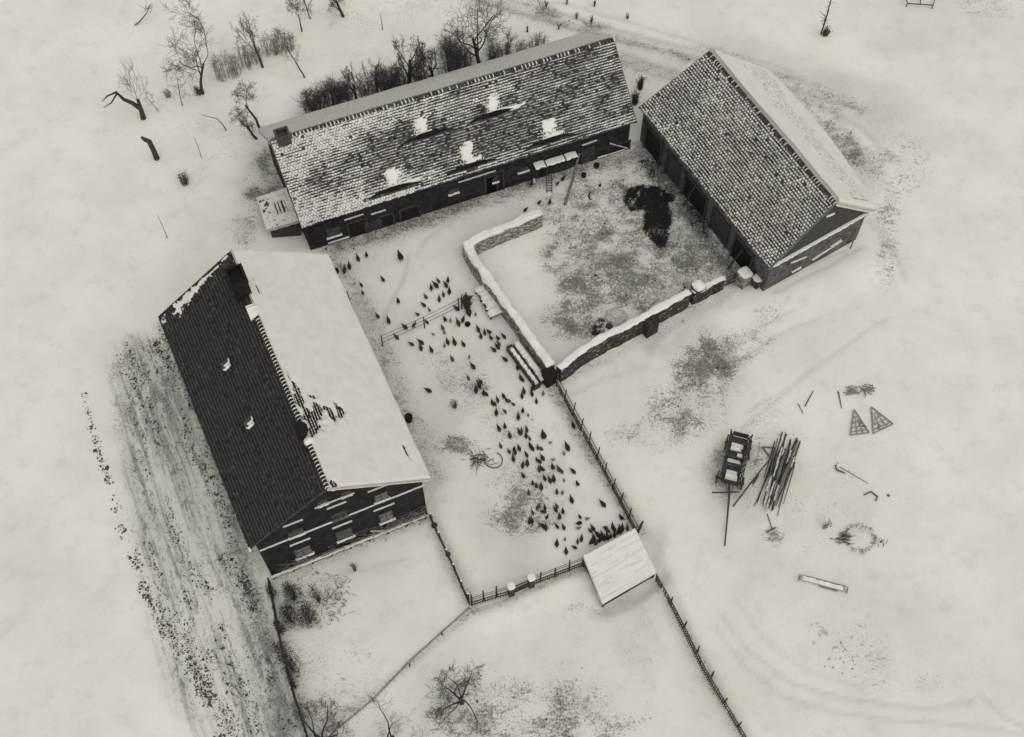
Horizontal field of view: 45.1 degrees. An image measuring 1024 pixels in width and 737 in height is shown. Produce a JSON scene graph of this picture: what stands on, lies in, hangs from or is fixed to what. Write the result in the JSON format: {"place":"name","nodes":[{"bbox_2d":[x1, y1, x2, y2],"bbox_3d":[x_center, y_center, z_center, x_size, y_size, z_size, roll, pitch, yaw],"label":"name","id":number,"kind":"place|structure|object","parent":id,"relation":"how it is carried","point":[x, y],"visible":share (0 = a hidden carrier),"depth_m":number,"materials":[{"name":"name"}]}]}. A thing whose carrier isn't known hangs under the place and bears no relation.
{"place":"outdoors","nodes":[
{"label":"outdoors","id":0,"kind":"place"},
{"bbox_2d":[0,0,1023,736],"bbox_3d":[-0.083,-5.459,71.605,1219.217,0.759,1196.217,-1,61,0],"label":"ground","id":1,"kind":"structure","parent":0,"point":[910,308],"depth_m":67.34,"materials":[{"name":"snow"}]},
{"bbox_2d":[102,56,152,120],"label":"broken tree","id":2,"kind":"object","parent":1,"relation":"on","point":[138,106],"visible":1,"depth_m":75.88,"materials":[{"name":"black plant"}]},
{"bbox_2d":[141,136,159,160],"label":"tree stump","id":3,"kind":"object","parent":1,"relation":"on","point":[149,142],"visible":1,"depth_m":74.89,"materials":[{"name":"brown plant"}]},
{"bbox_2d":[81,337,258,736],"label":"earth clods","id":4,"kind":"object","parent":1,"relation":"on","point":[161,574],"visible":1,"depth_m":62.10,"materials":[{"name":"soil"}]},
{"bbox_2d":[175,170,189,185],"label":"weed tuft","id":5,"kind":"object","parent":1,"relation":"on","point":[182,178],"visible":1,"depth_m":74.40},
{"bbox_2d":[157,0,213,98],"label":"old tree","id":6,"kind":"object","parent":1,"relation":"on","point":[194,56],"visible":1,"depth_m":75.37,"materials":[{"name":"black plant"}]},
{"bbox_2d":[117,326,295,736],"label":"field clods","id":7,"kind":"object","parent":1,"relation":"on","point":[229,526],"visible":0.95,"depth_m":64.17,"materials":[{"name":"soil"}]},
{"bbox_2d":[205,49,229,81],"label":"hedge shrub","id":8,"kind":"object","parent":1,"relation":"on","point":[214,65],"visible":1,"depth_m":78.00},
{"bbox_2d":[220,49,244,78],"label":"hedge shrub","id":9,"kind":"object","parent":1,"relation":"on","point":[233,63],"visible":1,"depth_m":78.23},
{"bbox_2d":[225,42,252,70],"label":"hedge shrub","id":10,"kind":"object","parent":1,"relation":"on","point":[244,55],"visible":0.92,"depth_m":78.54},
{"bbox_2d":[228,108,257,139],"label":"fruit tree","id":11,"kind":"object","parent":1,"relation":"on","point":[251,132],"visible":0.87,"depth_m":75.48,"materials":[{"name":"grey plant"}]},
{"bbox_2d":[229,80,259,134],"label":"fruit tree","id":12,"kind":"object","parent":1,"relation":"on","point":[248,109],"visible":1,"depth_m":74.15,"materials":[{"name":"grey plant"}]},
{"bbox_2d":[230,11,263,67],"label":"bare tree","id":13,"kind":"object","parent":1,"relation":"on","point":[252,40],"visible":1,"depth_m":76.97,"materials":[{"name":"grey plant"}]},
{"bbox_2d":[245,41,262,64],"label":"hedge shrub","id":14,"kind":"object","parent":1,"relation":"on","point":[254,53],"visible":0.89,"depth_m":79.03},
{"bbox_2d":[258,28,277,56],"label":"hedge shrub","id":15,"kind":"object","parent":1,"relation":"on","point":[270,44],"visible":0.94,"depth_m":79.31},
{"bbox_2d":[256,188,300,237],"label":"lean to","id":16,"kind":"object","parent":1,"relation":"on","point":[278,213],"visible":0.95,"depth_m":72.32,"materials":[{"name":"white wood"}]},
{"bbox_2d":[271,619,287,635],"bbox_3d":[-11.473,12.678,60.547,0.578,2.086,0.564,-37,67,-18],"label":"garden shrub","id":17,"kind":"object","parent":1,"relation":"on","point":[276,625],"visible":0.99,"depth_m":60.35,"materials":[{"name":"black plant"}]},
{"bbox_2d":[268,26,295,53],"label":"hedge shrub","id":18,"kind":"object","parent":1,"relation":"on","point":[277,39],"visible":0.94,"depth_m":79.18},
{"bbox_2d":[270,38,304,77],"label":"young tree","id":19,"kind":"object","parent":1,"relation":"on","point":[297,60],"visible":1,"depth_m":76.98,"materials":[{"name":"grey plant"}]},
{"bbox_2d":[271,639,304,682],"bbox_3d":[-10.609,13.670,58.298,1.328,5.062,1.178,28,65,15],"label":"garden shrub","id":20,"kind":"object","parent":1,"relation":"on","point":[289,664],"visible":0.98,"depth_m":58.11,"materials":[{"name":"grey plant"}]},
{"bbox_2d":[267,577,308,736],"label":"boundary fence","id":21,"kind":"object","parent":1,"relation":"on","point":[279,637],"visible":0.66,"depth_m":60.33,"materials":[{"name":"brown wood"}]},
{"bbox_2d":[279,31,299,50],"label":"hedge shrub","id":22,"kind":"object","parent":1,"relation":"on","point":[289,36],"visible":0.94,"depth_m":79.54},
{"bbox_2d":[279,601,306,632],"bbox_3d":[-10.851,12.117,60.594,1.342,2.594,1.383,-1,61,0],"label":"garden shrub","id":23,"kind":"object","parent":1,"relation":"on","point":[288,615],"visible":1,"depth_m":60.43,"materials":[{"name":"grey plant"}]},
{"bbox_2d":[280,580,305,609],"bbox_3d":[-11.049,11.091,61.327,1.216,2.264,1.173,-36,67,-18],"label":"garden shrub","id":24,"kind":"object","parent":1,"relation":"on","point":[290,590],"visible":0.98,"depth_m":61.17,"materials":[{"name":"grey plant"}]},
{"bbox_2d":[158,249,430,574],"bbox_3d":[-11.254,1.477,62.762,9.537,9.758,14.618,-22,63,-11],"label":"farmhouse","id":25,"kind":"object","parent":1,"relation":"on","point":[314,450],"visible":1,"depth_m":60.65,"materials":[{"name":"brick"}]},
{"bbox_2d":[288,528,305,540],"bbox_3d":[-10.429,8.016,59.667,0.883,0.629,0.154,-21,63,-11],"label":"window","id":26,"kind":"structure","parent":25,"relation":"in","point":[300,532],"depth_m":59.79,"materials":[{"name":"glass"}]},
{"bbox_2d":[294,544,314,561],"bbox_3d":[-10.452,9.249,61.852,0.989,1.145,0.155,-21,63,-11],"label":"window","id":27,"kind":"structure","parent":25,"relation":"in","point":[306,550],"depth_m":61.96,"materials":[{"name":"glass"}]},
{"bbox_2d":[331,510,348,522],"bbox_3d":[-8.387,7.202,60.020,0.856,0.649,0.138,-21,63,-11],"label":"window","id":28,"kind":"structure","parent":25,"relation":"in","point":[339,516],"depth_m":60.15,"materials":[{"name":"glass"}]},
{"bbox_2d":[335,527,355,543],"bbox_3d":[-8.419,8.417,62.153,0.975,1.139,0.150,-21,63,-11],"label":"window","id":29,"kind":"structure","parent":25,"relation":"in","point":[344,535],"depth_m":62.30,"materials":[{"name":"glass"}]},
{"bbox_2d":[272,504,428,575],"bbox_3d":[-8.171,8.753,62.756,8.840,1.903,0.244,-21,63,-11],"label":"climbing vine","id":30,"kind":"object","parent":25,"relation":"attached to","point":[330,551],"visible":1,"depth_m":62.98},
{"bbox_2d":[374,491,390,505],"bbox_3d":[-6.359,6.333,60.227,0.848,0.870,0.153,-21,63,-11],"label":"window","id":31,"kind":"structure","parent":25,"relation":"in","point":[380,498],"depth_m":60.37,"materials":[{"name":"glass"}]},
{"bbox_2d":[378,510,395,525],"bbox_3d":[-6.342,7.564,62.445,0.874,1.136,0.153,-21,63,-11],"label":"window","id":32,"kind":"structure","parent":25,"relation":"in","point":[386,517],"depth_m":62.59,"materials":[{"name":"glass"}]},
{"bbox_2d":[286,0,312,31],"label":"young tree","id":33,"kind":"object","parent":1,"relation":"on","point":[293,6],"visible":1,"depth_m":79.27,"materials":[{"name":"grey plant"}]},
{"bbox_2d":[294,599,322,630],"bbox_3d":[-10.058,12.036,60.655,1.440,2.636,1.325,-1,61,0],"label":"garden shrub","id":34,"kind":"object","parent":1,"relation":"on","point":[307,614],"visible":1,"depth_m":60.55,"materials":[{"name":"grey plant"}]},
{"bbox_2d":[292,78,329,113],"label":"dark bush","id":35,"kind":"object","parent":1,"relation":"on","point":[312,103],"visible":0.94,"depth_m":75.98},
{"bbox_2d":[308,582,321,607],"bbox_3d":[-9.730,11.110,61.054,0.883,2.736,0.930,-1,61,0],"label":"garden shrub","id":36,"kind":"object","parent":1,"relation":"on","point":[317,597],"visible":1,"depth_m":61.14,"materials":[{"name":"grey plant"}]},
{"bbox_2d":[286,692,354,736],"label":"bare tree","id":37,"kind":"object","parent":1,"relation":"on","point":[302,715],"visible":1,"depth_m":57.45,"materials":[{"name":"grey plant"}]},
{"bbox_2d":[309,72,349,107],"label":"dark bush","id":38,"kind":"object","parent":1,"relation":"on","point":[331,89],"visible":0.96,"depth_m":75.99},
{"bbox_2d":[313,572,353,624],"bbox_3d":[-8.965,11.525,62.081,2.259,0.398,2.791,-1,61,0],"label":"bush","id":39,"kind":"object","parent":1,"relation":"on","point":[335,597],"visible":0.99,"depth_m":62.08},
{"bbox_2d":[326,0,345,17],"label":"bare tree","id":40,"kind":"object","parent":1,"relation":"on","point":[338,6],"visible":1,"depth_m":80.41,"materials":[{"name":"grey plant"}]},
{"bbox_2d":[334,69,356,102],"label":"twiggy bush","id":41,"kind":"object","parent":1,"relation":"on","point":[346,99],"visible":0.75,"depth_m":76.29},
{"bbox_2d":[271,514,426,579],"bbox_3d":[-8.309,9.247,63.511,8.459,0.669,0.157,-21,63,-11],"label":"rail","id":42,"kind":"object","parent":1,"relation":"on","point":[273,577],"visible":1,"depth_m":63.18,"materials":[{"name":"grey wood"}]},
{"bbox_2d":[336,62,370,98],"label":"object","id":43,"kind":"object","parent":1,"relation":"on","point":[349,84],"visible":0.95,"depth_m":75.74,"materials":[{"name":"grey plant"}]},
{"bbox_2d":[352,74,381,96],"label":"twiggy bush","id":44,"kind":"object","parent":1,"relation":"on","point":[368,83],"visible":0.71,"depth_m":76.91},
{"bbox_2d":[358,57,384,92],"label":"bush","id":45,"kind":"object","parent":1,"relation":"on","point":[376,74],"visible":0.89,"depth_m":76.74,"materials":[{"name":"grey plant"}]},
{"bbox_2d":[369,62,403,91],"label":"dark bush","id":46,"kind":"object","parent":1,"relation":"on","point":[390,84],"visible":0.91,"depth_m":76.64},
{"bbox_2d":[367,691,427,736],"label":"bare tree","id":47,"kind":"object","parent":1,"relation":"on","point":[389,726],"visible":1,"depth_m":57.64,"materials":[{"name":"grey plant"}]},
{"bbox_2d":[329,606,469,735],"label":"wire fence","id":48,"kind":"object","parent":1,"relation":"on","point":[441,633],"visible":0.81,"depth_m":60.30,"materials":[{"name":"grey metal"}]},
{"bbox_2d":[392,59,414,86],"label":"twiggy bush","id":49,"kind":"object","parent":1,"relation":"on","point":[404,79],"visible":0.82,"depth_m":77.03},
{"bbox_2d":[391,35,429,83],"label":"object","id":50,"kind":"object","parent":1,"relation":"on","point":[409,64],"visible":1,"depth_m":76.05,"materials":[{"name":"black plant"}]},
{"bbox_2d":[406,56,432,82],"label":"twiggy bush","id":51,"kind":"object","parent":1,"relation":"on","point":[418,79],"visible":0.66,"depth_m":77.17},
{"bbox_2d":[410,31,463,82],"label":"bush","id":52,"kind":"object","parent":1,"relation":"on","point":[430,52],"visible":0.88,"depth_m":76.13,"materials":[{"name":"black plant"}]},
{"bbox_2d":[258,33,636,249],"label":"long barn","id":53,"kind":"structure","parent":1,"relation":"on","point":[366,164],"depth_m":71.45,"materials":[{"name":"brick"}]},
{"bbox_2d":[326,226,342,240],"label":"window","id":54,"kind":"structure","parent":53,"relation":"in","point":[335,232],"depth_m":71.97,"materials":[{"name":"glass"}]},
{"bbox_2d":[346,217,369,238],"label":"doorway","id":55,"kind":"structure","parent":53,"relation":"in","point":[355,228],"depth_m":72.31,"materials":[{"name":"brown wood"}]},
{"bbox_2d":[364,218,382,233],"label":"door","id":56,"kind":"structure","parent":53,"relation":"in","point":[374,225],"depth_m":72.75,"materials":[{"name":"brown wood"}]},
{"bbox_2d":[378,212,394,228],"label":"doorway","id":57,"kind":"structure","parent":53,"relation":"in","point":[388,219],"depth_m":72.80,"materials":[{"name":"brown wood"}]},
{"bbox_2d":[398,203,420,222],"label":"doorway","id":58,"kind":"structure","parent":53,"relation":"in","point":[407,213],"depth_m":73.06,"materials":[{"name":"brown wood"}]},
{"bbox_2d":[485,174,497,194],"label":"doorway","id":59,"kind":"structure","parent":53,"relation":"in","point":[496,175],"depth_m":73.77,"materials":[{"name":"brown wood"}]},
{"bbox_2d":[484,169,504,194],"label":"doorway","id":60,"kind":"structure","parent":53,"relation":"in","point":[500,173],"depth_m":73.61,"materials":[{"name":"brown wood"}]},
{"bbox_2d":[554,161,573,172],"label":"door","id":61,"kind":"structure","parent":53,"relation":"in","point":[569,165],"depth_m":75.01,"materials":[{"name":"brown wood"}]},
{"bbox_2d":[581,146,594,164],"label":"door","id":62,"kind":"structure","parent":53,"relation":"in","point":[588,153],"depth_m":74.90,"materials":[{"name":"brown wood"}]},
{"bbox_2d":[607,139,630,154],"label":"doorway","id":63,"kind":"structure","parent":53,"relation":"in","point":[610,149],"depth_m":75.45,"materials":[{"name":"brown wood"}]},
{"bbox_2d":[429,512,469,603],"bbox_3d":[-3.185,9.633,62.812,0.176,1.283,5.261,-22,63,-11],"label":"garden fence","id":64,"kind":"object","parent":1,"relation":"on","point":[450,560],"visible":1,"depth_m":62.69,"materials":[{"name":"brown wood"}]},
{"bbox_2d":[431,29,472,71],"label":"dark bush","id":65,"kind":"object","parent":1,"relation":"on","point":[453,52],"visible":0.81,"depth_m":76.64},
{"bbox_2d":[422,660,493,734],"bbox_3d":[-2.504,15.545,58.249,3.490,3.443,3.675,-1,61,0],"label":"bare tree","id":66,"kind":"object","parent":1,"relation":"on","point":[460,685],"visible":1,"depth_m":58.49,"materials":[{"name":"black plant"}]},
{"bbox_2d":[449,38,477,68],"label":"twiggy bush","id":67,"kind":"object","parent":1,"relation":"on","point":[465,60],"visible":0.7,"depth_m":77.58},
{"bbox_2d":[459,293,473,308],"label":"weed tuft","id":68,"kind":"object","parent":1,"relation":"on","point":[466,301],"visible":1,"depth_m":69.85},
{"bbox_2d":[442,0,511,63],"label":"tree","id":69,"kind":"object","parent":1,"relation":"on","point":[486,36],"visible":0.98,"depth_m":76.34,"materials":[{"name":"black plant"}]},
{"bbox_2d":[461,448,495,473],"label":"twig pile","id":70,"kind":"object","parent":1,"relation":"on","point":[484,459],"visible":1,"depth_m":65.66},
{"bbox_2d":[474,285,501,319],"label":"snowed bench","id":71,"kind":"object","parent":1,"relation":"on","point":[491,306],"visible":0.96,"depth_m":70.17,"materials":[{"name":"white wood"}]},
{"bbox_2d":[470,586,508,606],"bbox_3d":[-1.112,11.331,61.553,2.030,1.733,0.243,-16,62,-8],"label":"front fence","id":72,"kind":"object","parent":1,"relation":"on","point":[483,598],"visible":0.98,"depth_m":61.59,"materials":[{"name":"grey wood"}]},
{"bbox_2d":[130,8,849,701],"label":"snow clods","id":73,"kind":"object","parent":1,"relation":"on","point":[570,284],"visible":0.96,"depth_m":71.92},
{"bbox_2d":[484,39,513,60],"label":"twiggy bush","id":74,"kind":"object","parent":1,"relation":"on","point":[495,55],"visible":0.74,"depth_m":78.12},
{"bbox_2d":[120,2,894,736],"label":"soil clods","id":75,"kind":"object","parent":1,"relation":"on","point":[562,336],"visible":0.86,"depth_m":71.45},
{"bbox_2d":[462,208,554,368],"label":"pen wall","id":76,"kind":"structure","parent":1,"relation":"on","point":[476,244],"depth_m":70.72,"materials":[{"name":"stone"}]},
{"bbox_2d":[499,27,517,55],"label":"bush","id":77,"kind":"object","parent":1,"relation":"on","point":[507,45],"visible":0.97,"depth_m":78.33,"materials":[{"name":"grey plant"}]},
{"bbox_2d":[506,582,515,596],"bbox_3d":[-0.053,11.169,61.815,0.411,1.650,0.409,-19,63,-10],"label":"gate post","id":78,"kind":"object","parent":1,"relation":"on","point":[511,587],"visible":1,"depth_m":61.16,"materials":[{"name":"white wood"}]},
{"bbox_2d":[506,341,543,389],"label":"feeding trough","id":79,"kind":"object","parent":1,"relation":"on","point":[527,371],"visible":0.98,"depth_m":68.17,"materials":[{"name":"white wood"}]},
{"bbox_2d":[526,573,535,588],"bbox_3d":[0.974,10.773,62.026,0.421,1.650,0.420,-22,63,-11],"label":"gate post","id":80,"kind":"object","parent":1,"relation":"on","point":[531,577],"visible":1,"depth_m":61.36,"materials":[{"name":"white wood"}]},
{"bbox_2d":[528,31,548,47],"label":"pale bush","id":81,"kind":"object","parent":1,"relation":"on","point":[537,41],"visible":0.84,"depth_m":79.21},
{"bbox_2d":[540,366,557,387],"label":"wall pier","id":82,"kind":"structure","parent":1,"relation":"on","point":[549,374],"depth_m":67.19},
{"bbox_2d":[535,558,583,584],"bbox_3d":[2.346,10.224,62.199,2.822,1.704,0.169,-19,63,-10],"label":"front fence","id":83,"kind":"object","parent":1,"relation":"on","point":[560,573],"visible":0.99,"depth_m":62.29,"materials":[{"name":"grey wood"}]},
{"bbox_2d":[563,153,579,204],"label":"leaning pole","id":84,"kind":"object","parent":1,"relation":"on","point":[570,185],"visible":1,"depth_m":73.97,"materials":[{"name":"grey wood"}]},
{"bbox_2d":[556,373,640,532],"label":"paling fence","id":85,"kind":"object","parent":1,"relation":"on","point":[577,422],"visible":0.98,"depth_m":65.37,"materials":[{"name":"grey wood"}]},
{"bbox_2d":[605,308,627,326],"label":"rubble heap","id":86,"kind":"object","parent":1,"relation":"on","point":[614,317],"visible":0.94,"depth_m":69.85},
{"bbox_2d":[582,528,656,606],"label":"open shed","id":87,"kind":"structure","parent":1,"relation":"on","point":[619,566],"depth_m":61.90,"materials":[{"name":"white wood"}]},
{"bbox_2d":[556,289,691,381],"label":"brick wall","id":88,"kind":"structure","parent":1,"relation":"on","point":[594,348],"depth_m":68.40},
{"bbox_2d":[642,314,660,337],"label":"wall buttress","id":89,"kind":"structure","parent":1,"relation":"on","point":[650,325],"depth_m":68.60,"materials":[{"name":"stone"}]},
{"bbox_2d":[690,279,705,303],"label":"gate pillar","id":90,"kind":"structure","parent":1,"relation":"on","point":[698,287],"depth_m":69.33,"materials":[{"name":"stone"}]},
{"bbox_2d":[655,573,745,736],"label":"picket fence","id":91,"kind":"object","parent":1,"relation":"on","point":[684,629],"visible":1,"depth_m":60.06,"materials":[{"name":"grey wood"}]},
{"bbox_2d":[689,276,725,304],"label":"boundary wall","id":92,"kind":"structure","parent":1,"relation":"on","point":[714,286],"depth_m":69.98,"materials":[{"name":"stone"}]},
{"bbox_2d":[712,429,752,545],"bbox_3d":[11.311,6.170,64.391,1.522,1.225,6.147,15,62,9],"label":"farm wagon","id":93,"kind":"object","parent":1,"relation":"on","point":[737,448],"visible":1,"depth_m":64.91,"materials":[{"name":"brown wood"}]},
{"bbox_2d":[735,266,753,289],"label":"corner pillar","id":94,"kind":"structure","parent":1,"relation":"on","point":[745,274],"depth_m":70.04,"materials":[{"name":"stone"}]},
{"bbox_2d":[751,274,761,288],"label":"rubble pier","id":95,"kind":"structure","parent":1,"relation":"on","point":[756,282],"depth_m":70.22,"materials":[{"name":"stone"}]},
{"bbox_2d":[638,49,875,290],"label":"gabled barn","id":96,"kind":"structure","parent":1,"relation":"on","point":[754,153],"depth_m":70.16,"materials":[{"name":"tile"}]},
{"bbox_2d":[643,122,663,166],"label":"doorway","id":97,"kind":"structure","parent":96,"relation":"in","point":[652,142],"depth_m":74.77,"materials":[{"name":"brown wood"}]},
{"bbox_2d":[663,149,681,187],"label":"stable door","id":98,"kind":"structure","parent":96,"relation":"in","point":[672,167],"depth_m":73.84,"materials":[{"name":"brown wood"}]},
{"bbox_2d":[681,171,708,219],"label":"doorway","id":99,"kind":"structure","parent":96,"relation":"in","point":[698,198],"depth_m":72.79,"materials":[{"name":"brown wood"}]},
{"bbox_2d":[708,206,730,247],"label":"stable door","id":100,"kind":"structure","parent":96,"relation":"in","point":[721,228],"depth_m":71.68,"materials":[{"name":"brown wood"}]},
{"bbox_2d":[729,233,754,269],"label":"doorway","id":101,"kind":"structure","parent":96,"relation":"in","point":[746,257],"depth_m":70.69,"materials":[{"name":"brown wood"}]},
{"bbox_2d":[798,574,847,593],"bbox_3d":[15.720,10.864,62.272,2.472,0.290,0.395,14,62,8],"label":"feeding trough","id":102,"kind":"object","parent":1,"relation":"on","point":[828,585],"visible":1,"depth_m":62.21,"materials":[{"name":"white wood"}]},
{"bbox_2d":[830,522,887,554],"bbox_3d":[17.891,8.742,63.427,2.431,0.667,1.866,35,67,18],"label":"brush heap","id":103,"kind":"object","parent":1,"relation":"on","point":[858,539],"visible":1,"depth_m":63.45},
{"bbox_2d":[850,409,869,435],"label":"harrow","id":104,"kind":"object","parent":1,"relation":"on","point":[860,423],"visible":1,"depth_m":66.57,"materials":[{"name":"metal"}]},
{"bbox_2d":[871,407,892,433],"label":"harrow","id":105,"kind":"object","parent":1,"relation":"on","point":[879,416],"visible":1,"depth_m":66.67,"materials":[{"name":"metal"}]},
{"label":"log pole","id":106,"kind":"object","parent":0,"visible":0},
{"bbox_2d":[776,468,789,505],"bbox_3d":[14.267,6.216,64.843,0.080,0.085,2.347,21,63,12],"label":"log pole","id":107,"kind":"object","parent":106,"relation":"on","point":[784,482],"visible":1,"depth_m":64.96,"materials":[{"name":"grey wood"}]},
{"bbox_2d":[773,440,797,509],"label":"log pole","id":108,"kind":"object","parent":107,"relation":"on","point":[785,473],"visible":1,"depth_m":65.10,"materials":[{"name":"grey wood"}]},
{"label":"log pole","id":109,"kind":"object","parent":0,"visible":0},
{"bbox_2d":[762,432,782,503],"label":"log pole","id":110,"kind":"object","parent":109,"relation":"on","point":[774,460],"visible":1,"depth_m":65.59,"materials":[{"name":"grey wood"}]},
{"bbox_2d":[764,447,794,511],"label":"snow patches","id":111,"kind":"object","parent":110,"relation":"on","point":[777,462],"visible":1,"depth_m":64.82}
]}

